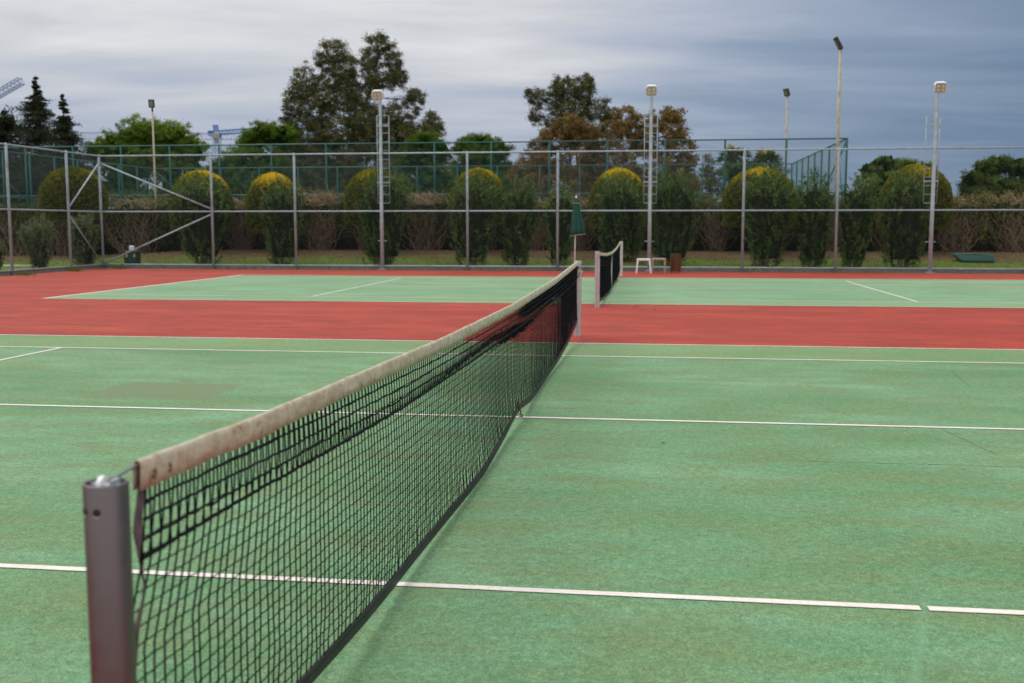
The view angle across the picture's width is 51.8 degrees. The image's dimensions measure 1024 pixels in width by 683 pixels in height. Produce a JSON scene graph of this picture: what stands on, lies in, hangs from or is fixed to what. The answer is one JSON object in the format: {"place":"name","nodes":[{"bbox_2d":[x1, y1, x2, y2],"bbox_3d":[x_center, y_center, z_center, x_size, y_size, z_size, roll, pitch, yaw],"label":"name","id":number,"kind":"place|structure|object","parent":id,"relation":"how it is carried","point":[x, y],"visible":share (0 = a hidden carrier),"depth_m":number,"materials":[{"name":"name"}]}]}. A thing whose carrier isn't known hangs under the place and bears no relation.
{"place":"outdoors","nodes":[
{"label":"outdoors","id":0,"kind":"place"},
{"bbox_2d":[0,249,1023,273],"bbox_3d":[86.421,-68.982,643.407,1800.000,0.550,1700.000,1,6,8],"label":"ground","id":1,"kind":"structure","parent":0,"point":[542,257],"depth_m":40.76,"materials":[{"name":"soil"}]},
{"bbox_2d":[0,238,6,270],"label":"oleander bush","id":2,"kind":"object","parent":1,"relation":"on","point":[1,254],"visible":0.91,"depth_m":36.12,"materials":[{"name":"green plant"}]},
{"bbox_2d":[0,77,24,98],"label":"tower crane","id":3,"kind":"object","parent":1,"relation":"on","point":[6,92],"visible":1,"depth_m":214.15,"materials":[{"name":"grey metal"}]},
{"bbox_2d":[0,194,29,211],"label":"background tree","id":4,"kind":"object","parent":1,"relation":"on","point":[23,200],"visible":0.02,"depth_m":100.41,"materials":[{"name":"green plant"}]},
{"bbox_2d":[0,104,37,208],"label":"dark cypress tree","id":5,"kind":"object","parent":1,"relation":"on","point":[4,128],"visible":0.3,"depth_m":76.97,"materials":[{"name":"green plant"}]},
{"bbox_2d":[15,271,35,275],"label":"weed","id":6,"kind":"object","parent":1,"relation":"on","point":[27,273],"visible":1,"depth_m":33.16,"materials":[{"name":"green plant"}]},
{"bbox_2d":[0,200,52,255],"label":"hedge shrub","id":7,"kind":"object","parent":1,"relation":"on","point":[16,223],"visible":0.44,"depth_m":48.29,"materials":[{"name":"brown plant"}]},
{"bbox_2d":[15,212,57,267],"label":"oleander bush","id":8,"kind":"object","parent":1,"relation":"on","point":[43,249],"visible":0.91,"depth_m":36.82,"materials":[{"name":"green plant"}]},
{"bbox_2d":[0,77,91,197],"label":"conifer tree","id":9,"kind":"object","parent":1,"relation":"on","point":[35,109],"visible":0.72,"depth_m":74.38,"materials":[{"name":"green plant"}]},
{"bbox_2d":[0,143,102,274],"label":"chain link fence","id":10,"kind":"object","parent":1,"relation":"on","point":[68,211],"visible":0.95,"depth_m":35.37,"materials":[{"name":"metal"}]},
{"bbox_2d":[20,166,95,211],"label":"background tree","id":11,"kind":"object","parent":1,"relation":"on","point":[36,197],"visible":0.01,"depth_m":98.95,"materials":[{"name":"green plant"}]},
{"bbox_2d":[27,93,114,197],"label":"conifer tree","id":12,"kind":"object","parent":1,"relation":"on","point":[63,129],"visible":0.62,"depth_m":72.19,"materials":[{"name":"green plant"}]},
{"bbox_2d":[34,200,109,255],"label":"hedge shrub","id":13,"kind":"object","parent":1,"relation":"on","point":[60,247],"visible":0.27,"depth_m":47.91,"materials":[{"name":"green plant"}]},
{"bbox_2d":[37,166,108,251],"bbox_3d":[-19.015,-5.654,45.874,2.980,3.968,2.981,1,6,8],"label":"topiary tree","id":14,"kind":"object","parent":1,"relation":"on","point":[62,192],"visible":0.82,"depth_m":44.84,"materials":[{"name":"green plant"}]},
{"bbox_2d":[65,268,85,270],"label":"weed","id":15,"kind":"object","parent":1,"relation":"on","point":[75,269],"visible":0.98,"depth_m":36.15,"materials":[{"name":"green plant"}]},
{"bbox_2d":[67,209,102,265],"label":"oleander bush","id":16,"kind":"object","parent":1,"relation":"on","point":[84,245],"visible":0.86,"depth_m":38.19,"materials":[{"name":"green plant"}]},
{"bbox_2d":[110,266,127,268],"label":"weed","id":17,"kind":"object","parent":1,"relation":"on","point":[119,267],"visible":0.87,"depth_m":38.17,"materials":[{"name":"green plant"}]},
{"bbox_2d":[123,250,140,263],"bbox_3d":[-14.354,-3.128,39.918,0.491,0.621,0.451,1,6,8],"label":"waste bin","id":18,"kind":"object","parent":1,"relation":"on","point":[133,257],"visible":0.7,"depth_m":39.72,"materials":[{"name":"green plastic"}]},
{"bbox_2d":[97,192,180,254],"bbox_3d":[-16.755,-5.299,47.255,4.062,2.834,3.036,1,6,8],"label":"hedge shrub","id":19,"kind":"object","parent":1,"relation":"on","point":[113,241],"visible":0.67,"depth_m":47.50,"materials":[{"name":"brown plant"}]},
{"bbox_2d":[81,113,214,208],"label":"umbrella pine","id":20,"kind":"object","parent":1,"relation":"on","point":[140,133],"visible":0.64,"depth_m":77.01,"materials":[{"name":"green plant"}]},
{"bbox_2d":[148,99,156,208],"bbox_3d":[-16.424,-7.637,48.452,0.256,6.833,0.287,0,6,-4],"label":"lamp post","id":21,"kind":"object","parent":1,"relation":"on","point":[151,103],"visible":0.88,"depth_m":48.34,"materials":[{"name":"grey metal"}]},
{"bbox_2d":[76,132,310,139],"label":"tower crane","id":22,"kind":"object","parent":1,"relation":"on","point":[186,134],"visible":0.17,"depth_m":345.25,"materials":[{"name":"grey metal"}]},
{"bbox_2d":[165,166,231,263],"bbox_3d":[-11.669,-4.706,39.829,2.408,3.794,2.316,1,6,8],"label":"oleander bush","id":23,"kind":"object","parent":1,"relation":"on","point":[204,226],"visible":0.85,"depth_m":39.34,"materials":[{"name":"green plant"}]},
{"bbox_2d":[167,169,235,231],"bbox_3d":[-13.235,-5.612,45.087,2.831,3.497,2.903,1,6,8],"label":"topiary tree","id":24,"kind":"object","parent":1,"relation":"on","point":[228,217],"visible":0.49,"depth_m":44.55,"materials":[{"name":"green plant"}]},
{"bbox_2d":[167,203,240,250],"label":"hedge shrub","id":25,"kind":"object","parent":1,"relation":"on","point":[223,242],"visible":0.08,"depth_m":47.22,"materials":[{"name":"green plant"}]},
{"bbox_2d":[221,182,264,249],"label":"hedge shrub","id":26,"kind":"object","parent":1,"relation":"on","point":[255,243],"visible":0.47,"depth_m":46.54,"materials":[{"name":"green plant"}]},
{"bbox_2d":[204,119,299,208],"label":"umbrella pine","id":27,"kind":"object","parent":1,"relation":"on","point":[266,132],"visible":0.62,"depth_m":78.31,"materials":[{"name":"green plant"}]},
{"bbox_2d":[208,124,302,161],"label":"tower crane","id":28,"kind":"object","parent":1,"relation":"on","point":[216,136],"visible":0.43,"depth_m":270.77,"materials":[{"name":"grey metal"}]},
{"bbox_2d":[244,171,302,235],"bbox_3d":[-10.092,-5.509,44.650,2.509,3.364,2.508,1,6,8],"label":"topiary tree","id":29,"kind":"object","parent":1,"relation":"on","point":[258,184],"visible":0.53,"depth_m":43.85,"materials":[{"name":"green plant"}]},
{"bbox_2d":[257,174,306,264],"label":"oleander bush","id":30,"kind":"object","parent":1,"relation":"on","point":[276,226],"visible":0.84,"depth_m":39.01,"materials":[{"name":"green plant"}]},
{"bbox_2d":[259,205,307,249],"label":"hedge shrub","id":31,"kind":"object","parent":1,"relation":"on","point":[301,243],"visible":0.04,"depth_m":46.73,"materials":[{"name":"green plant"}]},
{"bbox_2d":[276,162,331,202],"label":"background tree","id":32,"kind":"object","parent":1,"relation":"on","point":[317,179],"visible":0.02,"depth_m":96.06,"materials":[{"name":"green plant"}]},
{"bbox_2d":[300,180,351,249],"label":"hedge shrub","id":33,"kind":"object","parent":1,"relation":"on","point":[310,224],"visible":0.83,"depth_m":46.17,"materials":[{"name":"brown plant"}]},
{"bbox_2d":[269,29,446,204],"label":"tall gum tree","id":34,"kind":"object","parent":1,"relation":"on","point":[367,129],"visible":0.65,"depth_m":83.06,"materials":[{"name":"green plant"}]},
{"bbox_2d":[340,210,399,250],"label":"hedge shrub","id":35,"kind":"object","parent":1,"relation":"on","point":[354,239],"visible":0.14,"depth_m":46.38,"materials":[{"name":"green plant"}]},
{"bbox_2d":[343,168,402,224],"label":"topiary tree","id":36,"kind":"object","parent":1,"relation":"on","point":[352,197],"visible":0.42,"depth_m":43.24,"materials":[{"name":"green plant"}]},
{"bbox_2d":[372,90,389,269],"bbox_3d":[-4.597,-5.614,36.950,0.480,6.208,0.845,1,6,8],"label":"floodlight pole","id":37,"kind":"object","parent":1,"relation":"on","point":[377,95],"visible":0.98,"depth_m":37.05,"materials":[{"name":"metal"}]},
{"bbox_2d":[354,162,415,264],"bbox_3d":[-4.769,-4.665,38.856,2.329,3.897,2.125,1,6,8],"label":"oleander bush","id":38,"kind":"object","parent":1,"relation":"on","point":[389,227],"visible":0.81,"depth_m":38.47,"materials":[{"name":"green plant"}]},
{"bbox_2d":[390,129,455,204],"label":"umbrella pine","id":39,"kind":"object","parent":1,"relation":"on","point":[421,136],"visible":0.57,"depth_m":78.83,"materials":[{"name":"green plant"}]},
{"bbox_2d":[0,138,847,208],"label":"sports cage fence","id":40,"kind":"object","parent":1,"relation":"on","point":[4,196],"visible":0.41,"depth_m":49.17,"materials":[{"name":"green metal"}]},
{"bbox_2d":[399,187,454,249],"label":"hedge shrub","id":41,"kind":"object","parent":1,"relation":"on","point":[431,238],"visible":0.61,"depth_m":45.65,"materials":[{"name":"brown plant"}]},
{"bbox_2d":[430,161,465,204],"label":"background tree","id":42,"kind":"object","parent":1,"relation":"on","point":[459,173],"visible":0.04,"depth_m":94.50,"materials":[{"name":"green plant"}]},
{"bbox_2d":[446,170,502,265],"bbox_3d":[-1.402,-4.474,38.332,2.068,3.634,2.047,1,6,8],"label":"oleander bush","id":43,"kind":"object","parent":1,"relation":"on","point":[476,244],"visible":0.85,"depth_m":38.05,"materials":[{"name":"green plant"}]},
{"bbox_2d":[449,168,506,226],"bbox_3d":[-1.381,-5.440,43.476,2.460,3.487,2.537,1,6,8],"label":"topiary tree","id":44,"kind":"object","parent":1,"relation":"on","point":[483,175],"visible":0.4,"depth_m":42.88,"materials":[{"name":"green plant"}]},
{"bbox_2d":[453,224,505,250],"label":"hedge shrub","id":45,"kind":"object","parent":1,"relation":"on","point":[492,244],"visible":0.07,"depth_m":45.52,"materials":[{"name":"green plant"}]},
{"bbox_2d":[449,130,516,192],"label":"umbrella pine","id":46,"kind":"object","parent":1,"relation":"on","point":[476,137],"visible":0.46,"depth_m":88.00,"materials":[{"name":"green plant"}]},
{"bbox_2d":[35,179,957,207],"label":"tree belt","id":47,"kind":"object","parent":1,"relation":"on","point":[795,186],"depth_m":120.56,"materials":[{"name":"green plant"}]},
{"bbox_2d":[0,268,1023,348],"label":"court apron","id":48,"kind":"object","parent":1,"relation":"on","point":[25,309],"visible":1,"depth_m":17.86,"materials":[{"name":"red plastic"}]},
{"bbox_2d":[82,476,136,682],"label":"net post","id":49,"kind":"object","parent":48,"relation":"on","point":[108,561],"visible":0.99,"depth_m":2.08,"materials":[{"name":"metal"}]},
{"bbox_2d":[0,335,1023,682],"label":"playing surface","id":50,"kind":"object","parent":48,"relation":"on","point":[914,507],"visible":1,"depth_m":5.62,"materials":[{"name":"green plastic"}]},
{"bbox_2d":[0,334,1023,614],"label":"court lines","id":51,"kind":"object","parent":50,"relation":"on","point":[892,606],"visible":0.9,"depth_m":4.58,"materials":[{"name":"paint"}]},
{"bbox_2d":[0,265,1023,275],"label":"kerb","id":52,"kind":"structure","parent":48,"relation":"on","point":[543,269],"depth_m":36.48,"materials":[{"name":"concrete"}]},
{"bbox_2d":[41,275,1023,307],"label":"playing surface","id":53,"kind":"object","parent":48,"relation":"on","point":[844,292],"visible":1,"depth_m":24.91,"materials":[{"name":"green plastic"}]},
{"bbox_2d":[48,275,998,307],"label":"court lines","id":54,"kind":"object","parent":53,"relation":"on","point":[485,302],"visible":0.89,"depth_m":23.41,"materials":[{"name":"paint"}]},
{"bbox_2d":[570,196,584,262],"bbox_3d":[2.121,-3.554,34.991,0.624,2.538,0.535,1,6,8],"label":"parasol","id":55,"kind":"object","parent":48,"relation":"on","point":[577,226],"visible":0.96,"depth_m":34.81,"materials":[{"name":"green fabric"}]},
{"bbox_2d":[574,261,581,335],"bbox_3d":[0.922,-0.598,14.759,0.106,1.055,0.071,1,6,8],"label":"net post","id":56,"kind":"object","parent":48,"relation":"on","point":[577,330],"visible":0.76,"depth_m":14.74,"materials":[{"name":"metal"}]},
{"bbox_2d":[110,261,579,682],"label":"tennis net","id":57,"kind":"object","parent":56,"relation":"attached to","point":[153,469],"visible":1,"depth_m":3.62,"materials":[{"name":"black nylon netting"},{"name":"white canvas"},{"name":"steel cable"}]},
{"bbox_2d":[595,251,599,307],"bbox_3d":[1.612,-1.170,19.948,0.106,1.065,0.071,1,6,8],"label":"net post","id":58,"kind":"object","parent":48,"relation":"on","point":[597,279],"visible":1,"depth_m":19.93,"materials":[{"name":"metal"}]},
{"bbox_2d":[600,241,620,300],"bbox_3d":[2.491,-1.859,26.237,0.056,1.078,12.756,1,6,8],"label":"tennis net","id":59,"kind":"object","parent":58,"relation":"attached to","point":[610,268],"visible":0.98,"depth_m":24.36,"materials":[{"name":"fabric"}]},
{"bbox_2d":[619,241,622,275],"bbox_3d":[3.368,-2.549,32.550,0.106,1.070,0.071,1,6,8],"label":"net post","id":60,"kind":"object","parent":48,"relation":"on","point":[621,259],"visible":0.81,"depth_m":32.53,"materials":[{"name":"metal"}]},
{"bbox_2d":[636,258,650,273],"bbox_3d":[4.300,-2.463,34.459,0.512,0.485,0.420,1,6,8],"label":"stool","id":61,"kind":"object","parent":48,"relation":"on","point":[643,259],"visible":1,"depth_m":34.26,"materials":[{"name":"white plastic"}]},
{"bbox_2d":[652,258,665,272],"bbox_3d":[4.836,-2.502,34.788,0.458,0.490,0.400,1,6,8],"label":"stool","id":62,"kind":"object","parent":48,"relation":"on","point":[653,259],"visible":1,"depth_m":34.58,"materials":[{"name":"beige wood"}]},
{"bbox_2d":[670,253,680,272],"bbox_3d":[5.412,-2.586,34.903,0.364,0.640,0.364,1,6,8],"label":"litter bin","id":63,"kind":"object","parent":48,"relation":"on","point":[675,262],"visible":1,"depth_m":34.77,"materials":[{"name":"red wood"}]},
{"bbox_2d":[497,172,541,265],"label":"oleander bush","id":64,"kind":"object","parent":1,"relation":"on","point":[513,228],"visible":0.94,"depth_m":37.90,"materials":[{"name":"green plant"}]},
{"bbox_2d":[493,161,551,207],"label":"background tree","id":65,"kind":"object","parent":1,"relation":"on","point":[510,163],"visible":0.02,"depth_m":93.86,"materials":[{"name":"green plant"}]},
{"bbox_2d":[507,185,554,250],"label":"hedge shrub","id":66,"kind":"object","parent":1,"relation":"on","point":[539,238],"visible":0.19,"depth_m":44.84,"materials":[{"name":"green plant"}]},
{"bbox_2d":[98,147,1023,271],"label":"chain link fence","id":67,"kind":"object","parent":1,"relation":"on","point":[557,211],"visible":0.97,"depth_m":36.36,"materials":[{"name":"metal"}]},
{"bbox_2d":[540,180,582,265],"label":"oleander bush","id":68,"kind":"object","parent":1,"relation":"on","point":[565,238],"visible":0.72,"depth_m":37.71,"materials":[{"name":"green plant"}]},
{"bbox_2d":[504,111,619,205],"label":"brown leaved tree","id":69,"kind":"object","parent":1,"relation":"on","point":[575,130],"visible":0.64,"depth_m":74.22,"materials":[{"name":"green plant"}]},
{"bbox_2d":[523,72,624,188],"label":"leaning gum tree","id":70,"kind":"object","parent":1,"relation":"on","point":[558,98],"visible":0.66,"depth_m":81.13,"materials":[{"name":"green plant"}]},
{"bbox_2d":[568,191,598,250],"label":"hedge shrub","id":71,"kind":"object","parent":1,"relation":"on","point":[587,242],"visible":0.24,"depth_m":44.57,"materials":[{"name":"brown plant"}]},
{"bbox_2d":[588,167,647,228],"bbox_3d":[4.291,-5.336,42.725,2.511,3.448,2.504,1,6,8],"label":"topiary tree","id":72,"kind":"object","parent":1,"relation":"on","point":[595,187],"visible":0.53,"depth_m":42.16,"materials":[{"name":"green plant"}]},
{"bbox_2d":[592,171,647,259],"bbox_3d":[4.114,-4.739,40.040,2.197,3.398,2.324,1,6,8],"label":"oleander bush","id":73,"kind":"object","parent":1,"relation":"on","point":[608,200],"visible":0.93,"depth_m":39.48,"materials":[{"name":"green plant"}]},
{"bbox_2d":[594,199,654,250],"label":"hedge shrub","id":74,"kind":"object","parent":1,"relation":"on","point":[644,247],"visible":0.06,"depth_m":44.74,"materials":[{"name":"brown plant"}]},
{"bbox_2d":[590,103,703,200],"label":"brown leaved tree","id":75,"kind":"object","parent":1,"relation":"on","point":[669,117],"visible":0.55,"depth_m":71.59,"materials":[{"name":"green plant"}]},
{"bbox_2d":[643,85,657,271],"bbox_3d":[4.678,-5.480,35.703,0.480,6.213,0.845,1,6,8],"label":"floodlight pole","id":76,"kind":"object","parent":1,"relation":"on","point":[651,91],"visible":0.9,"depth_m":35.80,"materials":[{"name":"metal"}]},
{"bbox_2d":[645,163,700,266],"bbox_3d":[5.760,-4.434,37.403,1.924,3.823,1.853,3,7,28],"label":"oleander bush","id":77,"kind":"object","parent":1,"relation":"on","point":[667,194],"visible":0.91,"depth_m":37.06,"materials":[{"name":"green plant"}]},
{"bbox_2d":[644,196,705,250],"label":"hedge shrub","id":78,"kind":"object","parent":1,"relation":"on","point":[694,246],"visible":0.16,"depth_m":44.30,"materials":[{"name":"green plant"}]},
{"bbox_2d":[691,153,728,204],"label":"bush","id":79,"kind":"object","parent":1,"relation":"on","point":[713,181],"visible":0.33,"depth_m":88.22,"materials":[{"name":"green plant"}]},
{"bbox_2d":[696,190,740,251],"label":"hedge shrub","id":80,"kind":"object","parent":1,"relation":"on","point":[711,227],"visible":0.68,"depth_m":43.94,"materials":[{"name":"brown plant"}]},
{"bbox_2d":[717,144,752,179],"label":"palm tree","id":81,"kind":"object","parent":1,"relation":"on","point":[734,153],"visible":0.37,"depth_m":91.57,"materials":[{"name":"green plant"}]},
{"bbox_2d":[721,166,798,228],"bbox_3d":[9.861,-5.254,41.989,3.078,3.437,3.121,1,6,8],"label":"topiary tree","id":82,"kind":"object","parent":1,"relation":"on","point":[728,218],"visible":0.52,"depth_m":41.28,"materials":[{"name":"green plant"}]},
{"bbox_2d":[715,160,805,204],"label":"round bush tree","id":83,"kind":"object","parent":1,"relation":"on","point":[733,168],"visible":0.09,"depth_m":83.91,"materials":[{"name":"green plant"}]},
{"bbox_2d":[734,206,799,251],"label":"hedge shrub","id":84,"kind":"object","parent":1,"relation":"on","point":[791,240],"visible":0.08,"depth_m":44.03,"materials":[{"name":"green plant"}]},
{"bbox_2d":[751,147,783,170],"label":"palm tree","id":85,"kind":"object","parent":1,"relation":"on","point":[771,156],"visible":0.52,"depth_m":91.12,"materials":[{"name":"green plant"}]},
{"bbox_2d":[740,163,796,266],"bbox_3d":[8.997,-4.368,37.126,1.995,3.805,2.140,1,6,8],"label":"oleander bush","id":86,"kind":"object","parent":1,"relation":"on","point":[765,229],"visible":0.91,"depth_m":36.63,"materials":[{"name":"green plant"}]},
{"bbox_2d":[782,88,790,174],"bbox_3d":[16.060,-10.261,62.135,0.384,9.079,0.418,5,8,39],"label":"lamp post","id":87,"kind":"object","parent":1,"relation":"on","point":[786,91],"visible":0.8,"depth_m":61.82,"materials":[{"name":"grey metal"}]},
{"bbox_2d":[793,166,835,266],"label":"oleander bush","id":88,"kind":"object","parent":1,"relation":"on","point":[808,216],"visible":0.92,"depth_m":36.54,"materials":[{"name":"green plant"}]},
{"bbox_2d":[794,197,844,251],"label":"hedge shrub","id":89,"kind":"object","parent":1,"relation":"on","point":[830,247],"visible":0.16,"depth_m":43.38,"materials":[{"name":"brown plant"}]},
{"bbox_2d":[833,36,842,204],"bbox_3d":[13.775,-8.365,45.000,0.387,9.029,0.337,0,6,2],"label":"lamp post","id":90,"kind":"object","parent":1,"relation":"on","point":[838,43],"visible":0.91,"depth_m":44.76,"materials":[{"name":"grey metal"}]},
{"bbox_2d":[833,171,877,266],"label":"oleander bush","id":91,"kind":"object","parent":1,"relation":"on","point":[858,203],"visible":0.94,"depth_m":36.38,"materials":[{"name":"green plant"}]},
{"bbox_2d":[866,200,926,251],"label":"hedge shrub","id":92,"kind":"object","parent":1,"relation":"on","point":[875,242],"visible":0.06,"depth_m":43.42,"materials":[{"name":"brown plant"}]},
{"bbox_2d":[851,154,943,208],"bbox_3d":[22.541,-8.320,61.848,5.852,5.441,4.317,1,6,8],"label":"umbrella pine","id":93,"kind":"object","parent":1,"relation":"on","point":[880,166],"visible":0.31,"depth_m":61.22,"materials":[{"name":"green plant"}]},
{"bbox_2d":[876,166,930,267],"bbox_3d":[13.555,-4.211,36.440,2.006,3.603,1.781,1,6,8],"label":"oleander bush","id":94,"kind":"object","parent":1,"relation":"on","point":[912,245],"visible":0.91,"depth_m":36.08,"materials":[{"name":"green plant"}]},
{"bbox_2d":[877,164,954,232],"bbox_3d":[15.721,-5.199,41.197,2.922,3.499,2.980,1,6,8],"label":"topiary tree","id":95,"kind":"object","parent":1,"relation":"on","point":[939,217],"visible":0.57,"depth_m":40.28,"materials":[{"name":"green plant"}]},
{"bbox_2d":[923,81,946,272],"bbox_3d":[13.791,-5.319,34.480,0.480,6.157,0.845,1,6,8],"label":"floodlight pole","id":96,"kind":"object","parent":1,"relation":"on","point":[939,87],"visible":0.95,"depth_m":34.58,"materials":[{"name":"metal"}]},
{"bbox_2d":[922,189,998,251],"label":"hedge shrub","id":97,"kind":"object","parent":1,"relation":"on","point":[964,218],"visible":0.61,"depth_m":42.58,"materials":[{"name":"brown plant"}]},
{"bbox_2d":[952,253,994,261],"bbox_3d":[16.775,-3.062,38.417,1.393,0.295,0.620,1,6,8],"label":"upturned trough","id":98,"kind":"object","parent":1,"relation":"on","point":[978,258],"visible":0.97,"depth_m":38.17,"materials":[{"name":"green plastic"}]},
{"bbox_2d":[953,153,1023,206],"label":"umbrella pine","id":99,"kind":"object","parent":1,"relation":"on","point":[971,186],"visible":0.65,"depth_m":60.51,"materials":[{"name":"green plant"}]},
{"bbox_2d":[973,184,1023,251],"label":"hedge shrub","id":100,"kind":"object","parent":1,"relation":"on","point":[1007,235],"visible":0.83,"depth_m":42.53,"materials":[{"name":"brown plant"}]},
{"bbox_2d":[0,0,1023,208],"label":"sky","id":101,"kind":"structure","parent":0,"point":[226,64],"materials":[{"name":"grey"}]}
]}

